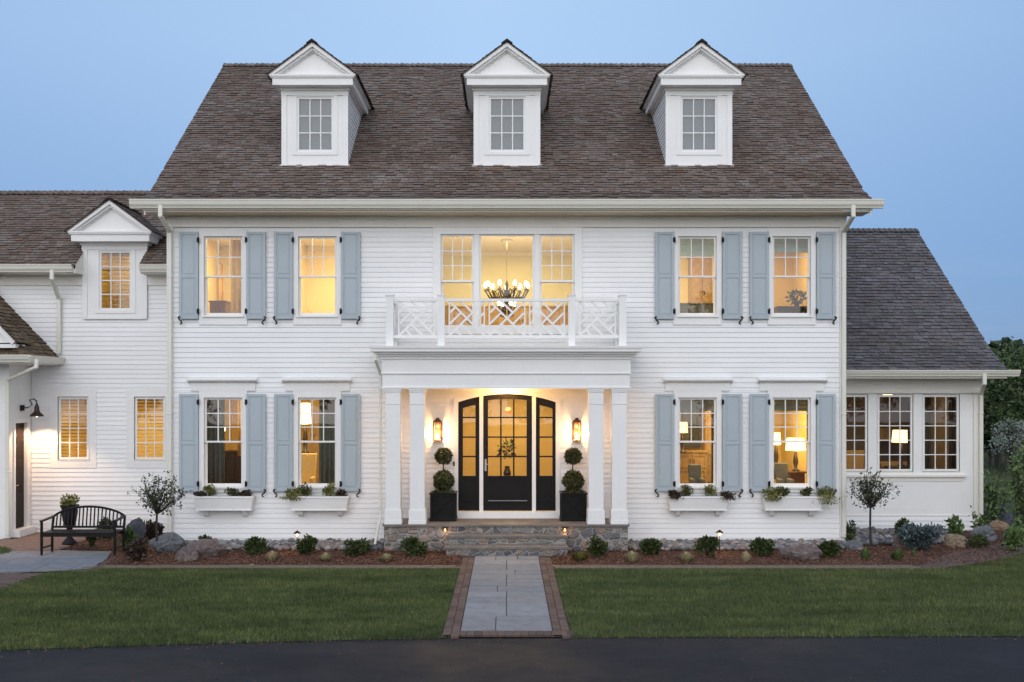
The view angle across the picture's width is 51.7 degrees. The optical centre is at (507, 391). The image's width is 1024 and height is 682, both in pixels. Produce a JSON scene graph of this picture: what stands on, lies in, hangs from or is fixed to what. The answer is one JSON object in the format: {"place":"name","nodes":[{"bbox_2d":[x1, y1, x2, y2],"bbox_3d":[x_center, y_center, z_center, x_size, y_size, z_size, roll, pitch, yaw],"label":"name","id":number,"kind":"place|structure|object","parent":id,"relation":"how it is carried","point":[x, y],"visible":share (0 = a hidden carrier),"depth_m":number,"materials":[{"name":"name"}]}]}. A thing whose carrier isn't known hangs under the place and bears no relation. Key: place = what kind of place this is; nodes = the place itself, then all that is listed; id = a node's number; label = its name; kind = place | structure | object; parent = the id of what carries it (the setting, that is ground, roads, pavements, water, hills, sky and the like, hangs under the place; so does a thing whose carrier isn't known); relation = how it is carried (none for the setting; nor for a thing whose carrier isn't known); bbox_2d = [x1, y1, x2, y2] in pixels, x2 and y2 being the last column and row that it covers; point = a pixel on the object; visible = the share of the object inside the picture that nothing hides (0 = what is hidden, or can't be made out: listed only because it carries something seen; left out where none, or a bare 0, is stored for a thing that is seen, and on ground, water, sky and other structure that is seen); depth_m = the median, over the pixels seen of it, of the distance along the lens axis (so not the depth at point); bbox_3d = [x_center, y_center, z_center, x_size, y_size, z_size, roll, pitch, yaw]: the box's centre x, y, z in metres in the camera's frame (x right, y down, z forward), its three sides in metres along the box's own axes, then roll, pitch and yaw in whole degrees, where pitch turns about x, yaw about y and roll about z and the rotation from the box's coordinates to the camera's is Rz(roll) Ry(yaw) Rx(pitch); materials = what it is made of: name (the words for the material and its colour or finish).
{"place":"outdoors","nodes":[
{"label":"outdoors","id":0,"kind":"place"},
{"bbox_2d":[0,550,111,572],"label":"patio","id":1,"kind":"structure","parent":0,"point":[32,561],"depth_m":19.60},
{"bbox_2d":[39,505,125,554],"bbox_3d":[-8.227,2.685,20.516,1.464,0.896,0.594,0,0,0],"label":"garden bench","id":2,"kind":"object","parent":1,"relation":"on","point":[52,532],"visible":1,"depth_m":20.69,"materials":[{"name":"black metal"}]},
{"bbox_2d":[0,566,459,650],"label":"lawn","id":3,"kind":"structure","parent":0,"point":[330,635],"depth_m":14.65,"materials":[{"name":"green plant"}]},
{"bbox_2d":[301,403,310,452],"bbox_3d":[-4.706,0.839,24.600,0.280,1.156,0.280,0,0,0],"label":"table lamp","id":4,"kind":"object","parent":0,"point":[305,418],"visible":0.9,"depth_m":24.51,"materials":[{"name":"white fabric"}]},
{"bbox_2d":[496,438,515,475],"bbox_3d":[-0.016,1.504,24.172,0.477,0.953,0.460,0,0,0],"label":"flower vase","id":5,"kind":"object","parent":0,"point":[507,472],"visible":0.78,"depth_m":24.15,"materials":[{"name":"brown"}]},
{"bbox_2d":[461,556,551,631],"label":"path","id":6,"kind":"structure","parent":0,"point":[485,608],"depth_m":16.08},
{"bbox_2d":[0,637,1023,681],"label":"driveway","id":7,"kind":"structure","parent":0,"point":[949,659],"depth_m":12.38,"materials":[{"name":"black asphalt"}]},
{"bbox_2d":[0,0,1023,344],"label":"sky","id":8,"kind":"structure","parent":0,"point":[923,100],"materials":[{"name":"blue"}]},
{"bbox_2d":[1,448,1023,650],"bbox_3d":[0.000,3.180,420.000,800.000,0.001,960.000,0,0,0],"label":"ground","id":9,"kind":"structure","parent":0,"point":[1009,503],"depth_m":13.72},
{"bbox_2d":[442,557,569,636],"bbox_3d":[-0.010,3.152,16.890,1.670,0.001,6.620,0,0,0],"label":"walk bed","id":10,"kind":"object","parent":9,"relation":"on","point":[506,610],"visible":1,"depth_m":14.68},
{"bbox_2d":[443,557,574,638],"bbox_3d":[0.019,3.148,16.760,1.704,0.032,6.492,0,0,0],"label":"brick path border","id":11,"kind":"object","parent":10,"relation":"on","point":[455,632],"visible":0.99,"depth_m":15.21,"materials":[{"name":"brown brick"}]},
{"bbox_2d":[0,38,1020,555],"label":"white house","id":12,"kind":"structure","parent":9,"relation":"on","point":[370,216],"depth_m":22.02,"materials":[{"name":"paint"}]},
{"bbox_2d":[16,423,23,527],"bbox_3d":[-10.669,1.826,23.080,0.121,2.288,0.556,0,0,0],"label":"side door","id":13,"kind":"structure","parent":12,"relation":"in","point":[19,426],"depth_m":23.15,"materials":[{"name":"black wood"}]},
{"bbox_2d":[50,389,96,467],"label":"window","id":14,"kind":"structure","parent":12,"relation":"in","point":[89,394],"depth_m":23.57,"materials":[{"name":"white paint"}]},
{"bbox_2d":[61,399,86,456],"bbox_3d":[-9.692,0.791,23.745,0.694,1.366,0.050,0,0,0],"label":"wooden blind","id":15,"kind":"object","parent":12,"relation":"attached to","point":[74,429],"visible":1,"depth_m":23.75,"materials":[{"name":"brown wood"}]},
{"bbox_2d":[102,253,129,304],"bbox_3d":[-8.738,-2.498,23.695,0.706,1.281,0.050,0,0,0],"label":"wooden blind","id":16,"kind":"object","parent":12,"relation":"attached to","point":[116,281],"visible":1,"depth_m":23.68,"materials":[{"name":"brown wood"}]},
{"bbox_2d":[126,389,166,467],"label":"window","id":17,"kind":"structure","parent":12,"relation":"in","point":[145,394],"depth_m":23.57,"materials":[{"name":"white paint"}]},
{"bbox_2d":[138,399,162,456],"bbox_3d":[-7.983,0.791,23.745,0.697,1.366,0.050,0,0,0],"label":"wooden blind","id":18,"kind":"object","parent":12,"relation":"attached to","point":[150,429],"visible":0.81,"depth_m":23.75,"materials":[{"name":"brown wood"}]},
{"bbox_2d":[207,400,224,482],"bbox_3d":[-6.208,1.097,22.452,0.413,1.956,0.081,0,0,0],"label":"curtain","id":19,"kind":"object","parent":12,"relation":"hanging from","point":[216,462],"visible":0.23,"depth_m":22.45,"materials":[{"name":"grey fabric"}]},
{"bbox_2d":[208,301,230,312],"bbox_3d":[-6.472,-1.716,23.807,0.398,0.643,0.486,0,0,0],"label":"table","id":20,"kind":"object","parent":12,"relation":"in","point":[220,306],"visible":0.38,"depth_m":23.59,"materials":[{"name":"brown wood"}]},
{"bbox_2d":[187,377,257,492],"bbox_3d":[-5.908,0.897,21.969,1.443,2.395,0.238,0,0,0],"label":"window","id":21,"kind":"structure","parent":12,"relation":"in","point":[209,388],"depth_m":21.96,"materials":[{"name":"white paint"}]},
{"bbox_2d":[199,229,247,324],"bbox_3d":[-5.908,-2.385,22.006,1.003,1.980,0.163,0,0,0],"label":"window","id":22,"kind":"structure","parent":12,"relation":"in","point":[204,234],"depth_m":21.96,"materials":[{"name":"white paint"}]},
{"bbox_2d":[225,450,240,482],"bbox_3d":[-6.594,2.174,25.807,0.505,1.470,0.486,0,0,0],"label":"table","id":23,"kind":"object","parent":12,"relation":"in","point":[233,466],"visible":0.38,"depth_m":25.59,"materials":[{"name":"brown wood"}]},
{"bbox_2d":[231,240,240,312],"bbox_3d":[-5.813,-2.408,22.703,0.275,1.720,0.074,0,0,0],"label":"curtain","id":24,"kind":"object","parent":12,"relation":"hanging from","point":[235,282],"visible":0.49,"depth_m":22.70,"materials":[{"name":"beige fabric"}]},
{"bbox_2d":[301,453,316,482],"bbox_3d":[-4.514,1.962,23.664,0.411,1.136,0.628,0,0,0],"label":"armchair","id":25,"kind":"object","parent":12,"relation":"in","point":[308,466],"visible":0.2,"depth_m":23.86,"materials":[{"name":"beige fabric"}]},
{"bbox_2d":[307,410,318,482],"bbox_3d":[-4.777,1.607,26.207,0.335,2.300,0.486,0,0,0],"label":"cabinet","id":26,"kind":"object","parent":12,"relation":"in","point":[312,447],"visible":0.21,"depth_m":25.99,"materials":[{"name":"brown wood"}]},
{"bbox_2d":[282,377,351,492],"bbox_3d":[-3.950,0.897,21.969,1.440,2.395,0.238,0,0,0],"label":"window","id":27,"kind":"structure","parent":12,"relation":"in","point":[303,388],"depth_m":21.96,"materials":[{"name":"white paint"}]},
{"bbox_2d":[293,229,341,324],"bbox_3d":[-3.950,-2.385,22.006,1.000,1.980,0.163,0,0,0],"label":"window","id":28,"kind":"structure","parent":12,"relation":"in","point":[303,318],"depth_m":21.96,"materials":[{"name":"white paint"}]},
{"bbox_2d":[319,400,334,482],"bbox_3d":[-3.805,1.080,22.450,0.383,1.990,0.076,0,0,0],"label":"curtain","id":29,"kind":"object","parent":12,"relation":"hanging from","point":[326,462],"depth_m":22.45,"materials":[{"name":"grey fabric"}]},
{"bbox_2d":[429,447,457,520],"bbox_3d":[-1.303,1.879,21.660,0.550,1.495,0.550,0,0,0],"label":"potted topiary","id":30,"kind":"object","parent":12,"relation":"on","point":[443,503],"visible":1,"depth_m":21.44,"materials":[{"name":"green plant"}]},
{"bbox_2d":[445,306,567,324],"bbox_3d":[0.020,-1.751,26.182,3.152,0.744,0.436,0,0,0],"label":"cabinet","id":31,"kind":"object","parent":12,"relation":"in","point":[519,311],"visible":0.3,"depth_m":25.99,"materials":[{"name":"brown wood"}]},
{"bbox_2d":[484,239,529,316],"bbox_3d":[-0.011,-2.613,24.413,1.084,1.784,1.069,0,0,0],"label":"chandelier","id":32,"kind":"object","parent":12,"relation":"hanging from","point":[507,294],"visible":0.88,"depth_m":24.32,"materials":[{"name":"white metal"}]},
{"bbox_2d":[433,227,581,333],"bbox_3d":[0.008,-2.325,22.015,3.103,2.250,0.150,0,0,0],"label":"window","id":33,"kind":"structure","parent":12,"relation":"in","point":[476,233],"depth_m":21.96,"materials":[{"name":"white paint"}]},
{"bbox_2d":[483,394,531,510],"bbox_3d":[0.008,1.262,22.000,1.017,2.433,0.120,0,0,0],"label":"front door","id":34,"kind":"structure","parent":12,"relation":"in","point":[500,493],"depth_m":22.02,"materials":[{"name":"black paint"}]},
{"bbox_2d":[559,447,587,520],"bbox_3d":[1.352,1.882,21.660,0.550,1.490,0.550,0,0,0],"label":"potted topiary","id":35,"kind":"object","parent":12,"relation":"on","point":[573,501],"visible":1,"depth_m":21.44,"materials":[{"name":"green plant"}]},
{"bbox_2d":[681,411,700,447],"bbox_3d":[4.619,0.770,26.207,0.572,1.217,0.486,0,0,0],"label":"bookcase","id":36,"kind":"object","parent":12,"relation":"in","point":[696,422],"visible":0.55,"depth_m":25.99,"materials":[{"name":"wood"}]},
{"bbox_2d":[680,450,707,482],"bbox_3d":[4.340,1.965,25.007,0.754,1.144,0.486,0,0,0],"label":"chest","id":37,"kind":"object","parent":12,"relation":"in","point":[693,457],"visible":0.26,"depth_m":24.79,"materials":[{"name":"brown wood"}]},
{"bbox_2d":[680,303,712,312],"bbox_3d":[4.174,-1.661,23.332,0.936,0.580,0.336,0,0,0],"label":"bed end","id":38,"kind":"object","parent":12,"relation":"in","point":[696,307],"visible":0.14,"depth_m":23.19,"materials":[{"name":"grey fabric"}]},
{"bbox_2d":[680,239,713,255],"bbox_3d":[4.034,-3.124,22.414,0.866,0.474,0.036,0,0,0],"label":"roman shade","id":39,"kind":"object","parent":12,"relation":"attached to","point":[685,247],"visible":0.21,"depth_m":22.41,"materials":[{"name":"white fabric"}]},
{"bbox_2d":[680,400,713,410],"bbox_3d":[4.034,0.239,22.414,0.866,0.338,0.036,0,0,0],"label":"roman shade","id":40,"kind":"object","parent":12,"relation":"attached to","point":[685,405],"visible":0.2,"depth_m":22.40,"materials":[{"name":"fabric"}]},
{"bbox_2d":[688,464,705,482],"bbox_3d":[4.174,2.074,23.263,0.299,0.913,0.626,0,0,0],"label":"armchair","id":41,"kind":"object","parent":12,"relation":"in","point":[694,472],"visible":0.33,"depth_m":23.46,"materials":[{"name":"grey fabric"}]},
{"bbox_2d":[673,229,721,324],"bbox_3d":[3.958,-2.385,22.006,0.997,1.980,0.163,0,0,0],"label":"window","id":42,"kind":"structure","parent":12,"relation":"in","point":[715,318],"depth_m":21.96,"materials":[{"name":"white paint"}]},
{"bbox_2d":[663,377,732,492],"bbox_3d":[3.958,0.897,21.969,1.437,2.395,0.238,0,0,0],"label":"window","id":43,"kind":"structure","parent":12,"relation":"in","point":[683,388],"depth_m":21.96,"materials":[{"name":"white paint"}]},
{"bbox_2d":[687,256,711,302],"bbox_3d":[4.621,-2.347,25.207,0.570,1.740,0.486,0,0,0],"label":"wardrobe","id":44,"kind":"object","parent":12,"relation":"in","point":[699,290],"visible":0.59,"depth_m":24.99,"materials":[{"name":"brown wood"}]},
{"bbox_2d":[701,411,710,482],"bbox_3d":[4.830,1.176,25.407,0.269,2.040,0.486,0,0,0],"label":"cabinet","id":45,"kind":"object","parent":12,"relation":"in","point":[706,431],"visible":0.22,"depth_m":25.19,"materials":[{"name":"brown wood"}]},
{"bbox_2d":[774,463,793,482],"bbox_3d":[6.081,2.053,23.163,0.298,0.955,0.627,0,0,0],"label":"armchair","id":46,"kind":"object","parent":12,"relation":"in","point":[781,472],"visible":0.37,"depth_m":23.35,"materials":[{"name":"grey fabric"}]},
{"bbox_2d":[774,306,806,312],"bbox_3d":[6.364,-1.640,23.607,0.749,0.514,0.486,0,0,0],"label":"dresser","id":47,"kind":"object","parent":12,"relation":"in","point":[790,309],"visible":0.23,"depth_m":23.38,"materials":[{"name":"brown wood"}]},
{"bbox_2d":[774,239,807,252],"bbox_3d":[6.038,-3.158,22.414,0.866,0.406,0.036,0,0,0],"label":"roman shade","id":48,"kind":"object","parent":12,"relation":"attached to","point":[779,245],"visible":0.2,"depth_m":22.40,"materials":[{"name":"white fabric"}]},
{"bbox_2d":[774,400,807,410],"bbox_3d":[6.038,0.239,22.414,0.866,0.338,0.036,0,0,0],"label":"roman shade","id":49,"kind":"object","parent":12,"relation":"attached to","point":[779,405],"visible":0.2,"depth_m":22.40,"materials":[{"name":"fabric"}]},
{"bbox_2d":[768,229,815,324],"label":"window","id":50,"kind":"structure","parent":12,"relation":"in","point":[809,318],"depth_m":21.96,"materials":[{"name":"white paint"}]},
{"bbox_2d":[757,377,827,492],"bbox_3d":[5.920,0.897,21.969,1.433,2.395,0.238,0,0,0],"label":"window","id":51,"kind":"structure","parent":12,"relation":"in","point":[778,388],"depth_m":21.96,"materials":[{"name":"white paint"}]},
{"bbox_2d":[788,470,805,482],"bbox_3d":[6.445,2.150,23.600,0.375,0.760,0.400,0,0,0],"label":"side table","id":52,"kind":"object","parent":12,"relation":"in","point":[798,476],"visible":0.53,"depth_m":23.45,"materials":[{"name":"brown wood"}]},
{"bbox_2d":[785,438,805,470],"bbox_3d":[6.445,1.403,23.600,0.447,0.733,0.447,0,0,0],"label":"table lamp","id":53,"kind":"object","parent":52,"relation":"on","point":[795,447],"visible":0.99,"depth_m":23.46,"materials":[{"name":"white fabric"}]},
{"bbox_2d":[812,485,839,505],"bbox_3d":[6.611,2.130,21.745,0.731,0.410,0.381,0,0,0],"label":"box plant","id":54,"kind":"object","parent":12,"relation":"in","point":[827,496],"visible":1,"depth_m":21.69,"materials":[{"name":"green plant"}]},
{"bbox_2d":[846,450,864,468],"bbox_3d":[8.614,2.009,26.264,0.714,1.081,0.627,0,0,0],"label":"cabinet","id":55,"kind":"object","parent":12,"relation":"in","point":[859,461],"visible":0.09,"depth_m":26.46,"materials":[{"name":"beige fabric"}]},
{"bbox_2d":[846,394,868,471],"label":"window","id":56,"kind":"structure","parent":12,"relation":"in","point":[854,396],"depth_m":24.01,"materials":[{"name":"white paint"}]},
{"bbox_2d":[877,394,913,471],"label":"window","id":57,"kind":"structure","parent":12,"relation":"in","point":[878,396],"depth_m":24.01,"materials":[{"name":"white paint"}]},
{"bbox_2d":[907,394,910,468],"bbox_3d":[9.374,0.965,24.503,0.184,1.856,0.062,0,0,9],"label":"curtain","id":58,"kind":"object","parent":12,"relation":"hanging from","point":[908,432],"visible":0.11,"depth_m":24.49,"materials":[{"name":"brown fabric"}]},
{"bbox_2d":[923,394,930,468],"bbox_3d":[9.716,0.965,24.497,0.242,1.856,0.071,0,0,0],"label":"curtain","id":59,"kind":"object","parent":12,"relation":"hanging from","point":[927,432],"visible":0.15,"depth_m":24.49,"materials":[{"name":"brown fabric"}]},
{"bbox_2d":[922,394,959,471],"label":"window","id":60,"kind":"structure","parent":12,"relation":"in","point":[923,396],"depth_m":24.01,"materials":[{"name":"white paint"}]},
{"bbox_2d":[949,394,956,468],"bbox_3d":[10.384,0.965,24.501,0.281,1.856,0.069,0,0,0],"label":"curtain","id":61,"kind":"object","parent":12,"relation":"hanging from","point":[952,432],"visible":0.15,"depth_m":24.50,"materials":[{"name":"brown fabric"}]},
{"bbox_2d":[108,565,929,569],"bbox_3d":[-0.075,3.151,18.940,15.350,0.001,0.440,0,0,0],"label":"edging bed","id":62,"kind":"object","parent":9,"relation":"on","point":[606,569],"visible":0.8,"depth_m":18.73,"materials":[{"name":"brown soil"}]},
{"bbox_2d":[81,565,919,568],"bbox_3d":[-0.142,3.149,18.950,15.105,0.032,0.354,0,0,0],"label":"paver edging","id":63,"kind":"object","parent":62,"relation":"on","point":[555,566],"visible":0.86,"depth_m":18.95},
{"bbox_2d":[64,529,1023,564],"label":"mulch bed","id":64,"kind":"object","parent":9,"relation":"on","point":[856,562],"visible":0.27,"depth_m":19.87,"materials":[{"name":"brown wood"}]},
{"bbox_2d":[126,517,146,542],"bbox_3d":[-7.730,2.926,21.991,0.480,0.627,0.312,0,0,0],"label":"boulder","id":65,"kind":"object","parent":64,"relation":"on","point":[138,525],"visible":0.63,"depth_m":21.90,"materials":[{"name":"stone"}]},
{"bbox_2d":[123,536,150,562],"bbox_3d":[-6.863,2.931,19.522,0.482,0.519,0.467,0,0,0],"label":"shrub","id":66,"kind":"object","parent":64,"relation":"on","point":[137,550],"visible":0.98,"depth_m":19.48,"materials":[{"name":"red plant"}]},
{"bbox_2d":[144,519,164,539],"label":"shrub","id":67,"kind":"object","parent":64,"relation":"on","point":[150,529],"visible":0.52,"depth_m":22.43,"materials":[{"name":"red plant"}]},
{"bbox_2d":[127,471,191,553],"bbox_3d":[-6.744,2.366,20.546,1.089,1.669,1.041,0,0,0],"label":"ornamental tree","id":68,"kind":"object","parent":64,"relation":"on","point":[154,497],"visible":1,"depth_m":20.55,"materials":[{"name":"green plant"}]},
{"bbox_2d":[149,532,187,553],"bbox_3d":[-6.658,2.997,20.719,0.716,0.487,0.475,0,0,0],"label":"boulder","id":69,"kind":"object","parent":64,"relation":"on","point":[167,542],"visible":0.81,"depth_m":20.57,"materials":[{"name":"grey stone"}]},
{"bbox_2d":[175,546,198,561],"bbox_3d":[-5.981,3.058,19.719,0.460,0.364,0.310,0,0,0],"label":"boulder","id":70,"kind":"object","parent":64,"relation":"on","point":[184,554],"visible":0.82,"depth_m":19.62,"materials":[{"name":"stone"}]},
{"bbox_2d":[189,539,222,558],"bbox_3d":[-5.741,3.018,20.137,0.665,0.445,0.453,0,0,0],"label":"boulder","id":71,"kind":"object","parent":64,"relation":"on","point":[209,548],"visible":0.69,"depth_m":20.00,"materials":[{"name":"stone"}]},
{"bbox_2d":[243,536,270,554],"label":"shrub","id":72,"kind":"object","parent":64,"relation":"on","point":[255,544],"visible":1,"depth_m":20.36,"materials":[{"name":"green plant"}]},
{"bbox_2d":[296,533,317,554],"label":"shrub","id":73,"kind":"object","parent":64,"relation":"on","point":[306,546],"visible":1,"depth_m":20.32,"materials":[{"name":"green plant"}]},
{"bbox_2d":[342,537,372,555],"bbox_3d":[-2.885,2.986,20.301,0.585,0.383,0.551,0,0,0],"label":"shrub","id":74,"kind":"object","parent":64,"relation":"on","point":[358,547],"visible":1,"depth_m":20.21,"materials":[{"name":"green plant"}]},
{"bbox_2d":[399,536,427,556],"bbox_3d":[-1.801,2.977,20.303,0.586,0.426,0.518,0,0,0],"label":"shrub","id":75,"kind":"object","parent":64,"relation":"on","point":[414,546],"visible":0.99,"depth_m":20.20,"materials":[{"name":"green plant"}]},
{"bbox_2d":[585,533,607,556],"bbox_3d":[1.709,2.953,20.177,0.471,0.503,0.579,0,0,0],"label":"shrub","id":76,"kind":"object","parent":64,"relation":"on","point":[598,546],"visible":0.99,"depth_m":20.05,"materials":[{"name":"green plant"}]},
{"bbox_2d":[638,537,662,555],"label":"shrub","id":77,"kind":"object","parent":64,"relation":"on","point":[652,545],"visible":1,"depth_m":20.20,"materials":[{"name":"green plant"}]},
{"bbox_2d":[694,534,719,556],"bbox_3d":[3.817,2.963,20.213,0.552,0.474,0.455,0,0,0],"label":"shrub","id":78,"kind":"object","parent":64,"relation":"on","point":[705,541],"visible":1,"depth_m":20.15,"materials":[{"name":"green plant"}]},
{"bbox_2d":[748,537,775,555],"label":"shrub","id":79,"kind":"object","parent":64,"relation":"on","point":[762,546],"visible":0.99,"depth_m":20.18,"materials":[{"name":"green plant"}]},
{"bbox_2d":[779,544,822,560],"bbox_3d":[5.518,3.050,19.821,0.819,0.380,0.398,0,0,0],"label":"boulder","id":80,"kind":"object","parent":64,"relation":"on","point":[801,552],"visible":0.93,"depth_m":19.72,"materials":[{"name":"stone"}]},
{"bbox_2d":[817,539,843,558],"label":"shrub","id":81,"kind":"object","parent":64,"relation":"on","point":[831,548],"visible":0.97,"depth_m":20.00,"materials":[{"name":"green plant"}]},
{"bbox_2d":[846,467,902,547],"bbox_3d":[7.412,2.358,21.414,1.074,1.685,1.102,0,0,0],"label":"ornamental tree","id":82,"kind":"object","parent":64,"relation":"on","point":[870,497],"visible":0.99,"depth_m":21.36,"materials":[{"name":"green plant"}]},
{"bbox_2d":[896,522,948,550],"bbox_3d":[8.230,2.890,20.967,1.096,0.662,0.724,0,0,0],"label":"juniper","id":83,"kind":"object","parent":64,"relation":"on","point":[920,537],"visible":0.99,"depth_m":20.85,"materials":[{"name":"green plant"}]},
{"bbox_2d":[943,534,967,547],"bbox_3d":[9.088,3.054,21.417,0.483,0.372,0.344,0,0,0],"label":"boulder","id":84,"kind":"object","parent":64,"relation":"on","point":[955,540],"visible":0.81,"depth_m":21.29,"materials":[{"name":"beige stone"}]},
{"bbox_2d":[965,533,990,547],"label":"shrub","id":85,"kind":"object","parent":64,"relation":"on","point":[975,541],"visible":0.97,"depth_m":21.14,"materials":[{"name":"green plant"}]},
{"bbox_2d":[971,525,996,542],"bbox_3d":[10.028,3.015,22.193,0.458,0.449,0.378,0,0,-36],"label":"boulder","id":86,"kind":"object","parent":64,"relation":"on","point":[988,531],"visible":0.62,"depth_m":22.09,"materials":[{"name":"grey stone"}]},
{"bbox_2d":[999,521,1023,550],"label":"shrub","id":87,"kind":"object","parent":64,"relation":"on","point":[1013,535],"visible":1,"depth_m":20.75,"materials":[{"name":"green plant"}]},
{"bbox_2d":[1004,440,1023,527],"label":"sapling","id":88,"kind":"object","parent":64,"relation":"on","point":[1017,494],"visible":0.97,"depth_m":22.36,"materials":[{"name":"green plant"}]},
{"label":"gravel base","id":89,"kind":"structure","parent":64,"relation":"on","visible":0},
{"bbox_2d":[186,526,966,550],"bbox_3d":[1.490,3.098,22.407,16.862,0.183,3.104,0,0,0],"label":"river rock","id":90,"kind":"object","parent":89,"relation":"on","point":[880,536],"visible":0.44,"depth_m":21.47,"materials":[{"name":"grey stone"}]},
{"label":"gravel base","id":91,"kind":"structure","parent":64,"relation":"on","visible":0},
{"bbox_2d":[944,514,967,534],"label":"shrub","id":92,"kind":"object","parent":91,"relation":"on","point":[953,527],"visible":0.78,"depth_m":22.47,"materials":[{"name":"green plant"}]},
{"bbox_2d":[983,469,1015,522],"bbox_3d":[11.419,2.494,24.787,0.865,1.360,0.680,0,0,43],"label":"sapling","id":93,"kind":"object","parent":9,"relation":"on","point":[991,499],"visible":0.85,"depth_m":24.75,"materials":[{"name":"green plant"}]},
{"bbox_2d":[983,387,1021,469],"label":"broadleaf tree","id":94,"kind":"object","parent":9,"relation":"on","point":[997,455],"visible":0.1,"depth_m":42.97,"materials":[{"name":"green plant"}]},
{"bbox_2d":[983,342,1023,471],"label":"broadleaf tree","id":95,"kind":"object","parent":9,"relation":"on","point":[1003,389],"visible":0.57,"depth_m":41.29,"materials":[{"name":"green plant"}]},
{"bbox_2d":[983,417,1023,475],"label":"broadleaf tree","id":96,"kind":"object","parent":9,"relation":"on","point":[997,442],"visible":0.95,"depth_m":39.95,"materials":[{"name":"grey plant"}]},
{"bbox_2d":[986,395,1023,467],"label":"broadleaf tree","id":97,"kind":"object","parent":9,"relation":"on","point":[999,417],"visible":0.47,"depth_m":40.87,"materials":[{"name":"green plant"}]},
{"bbox_2d":[553,553,1023,638],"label":"lawn","id":98,"kind":"structure","parent":0,"point":[770,628],"depth_m":15.32,"materials":[{"name":"green plant"}]},
{"bbox_2d":[983,446,1023,513],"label":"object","id":99,"kind":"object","parent":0,"point":[993,468],"depth_m":40.30,"materials":[{"name":"green plant"}]},
{"label":"side path","id":100,"kind":"structure","parent":0,"visible":0},
{"bbox_2d":[0,573,41,588],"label":"side path pavers","id":101,"kind":"object","parent":100,"relation":"on","point":[6,579],"visible":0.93,"depth_m":17.85,"materials":[{"name":"stone"}]},
{"label":"brick path","id":102,"kind":"structure","parent":0,"visible":0},
{"bbox_2d":[920,544,1023,569],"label":"brick path pavers","id":103,"kind":"object","parent":102,"relation":"on","point":[937,564],"visible":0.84,"depth_m":20.09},
{"label":"landing","id":104,"kind":"structure","parent":0,"visible":0},
{"bbox_2d":[0,532,85,550],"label":"landing pavers","id":105,"kind":"object","parent":104,"relation":"on","point":[31,542],"visible":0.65,"depth_m":21.93,"materials":[{"name":"beige stone"}]},
{"bbox_2d":[60,493,79,544],"bbox_3d":[-9.019,2.599,21.728,0.447,1.065,0.429,0,0,0],"label":"urn planter","id":106,"kind":"object","parent":105,"relation":"on","point":[68,502],"visible":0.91,"depth_m":21.66,"materials":[{"name":"black metal"}]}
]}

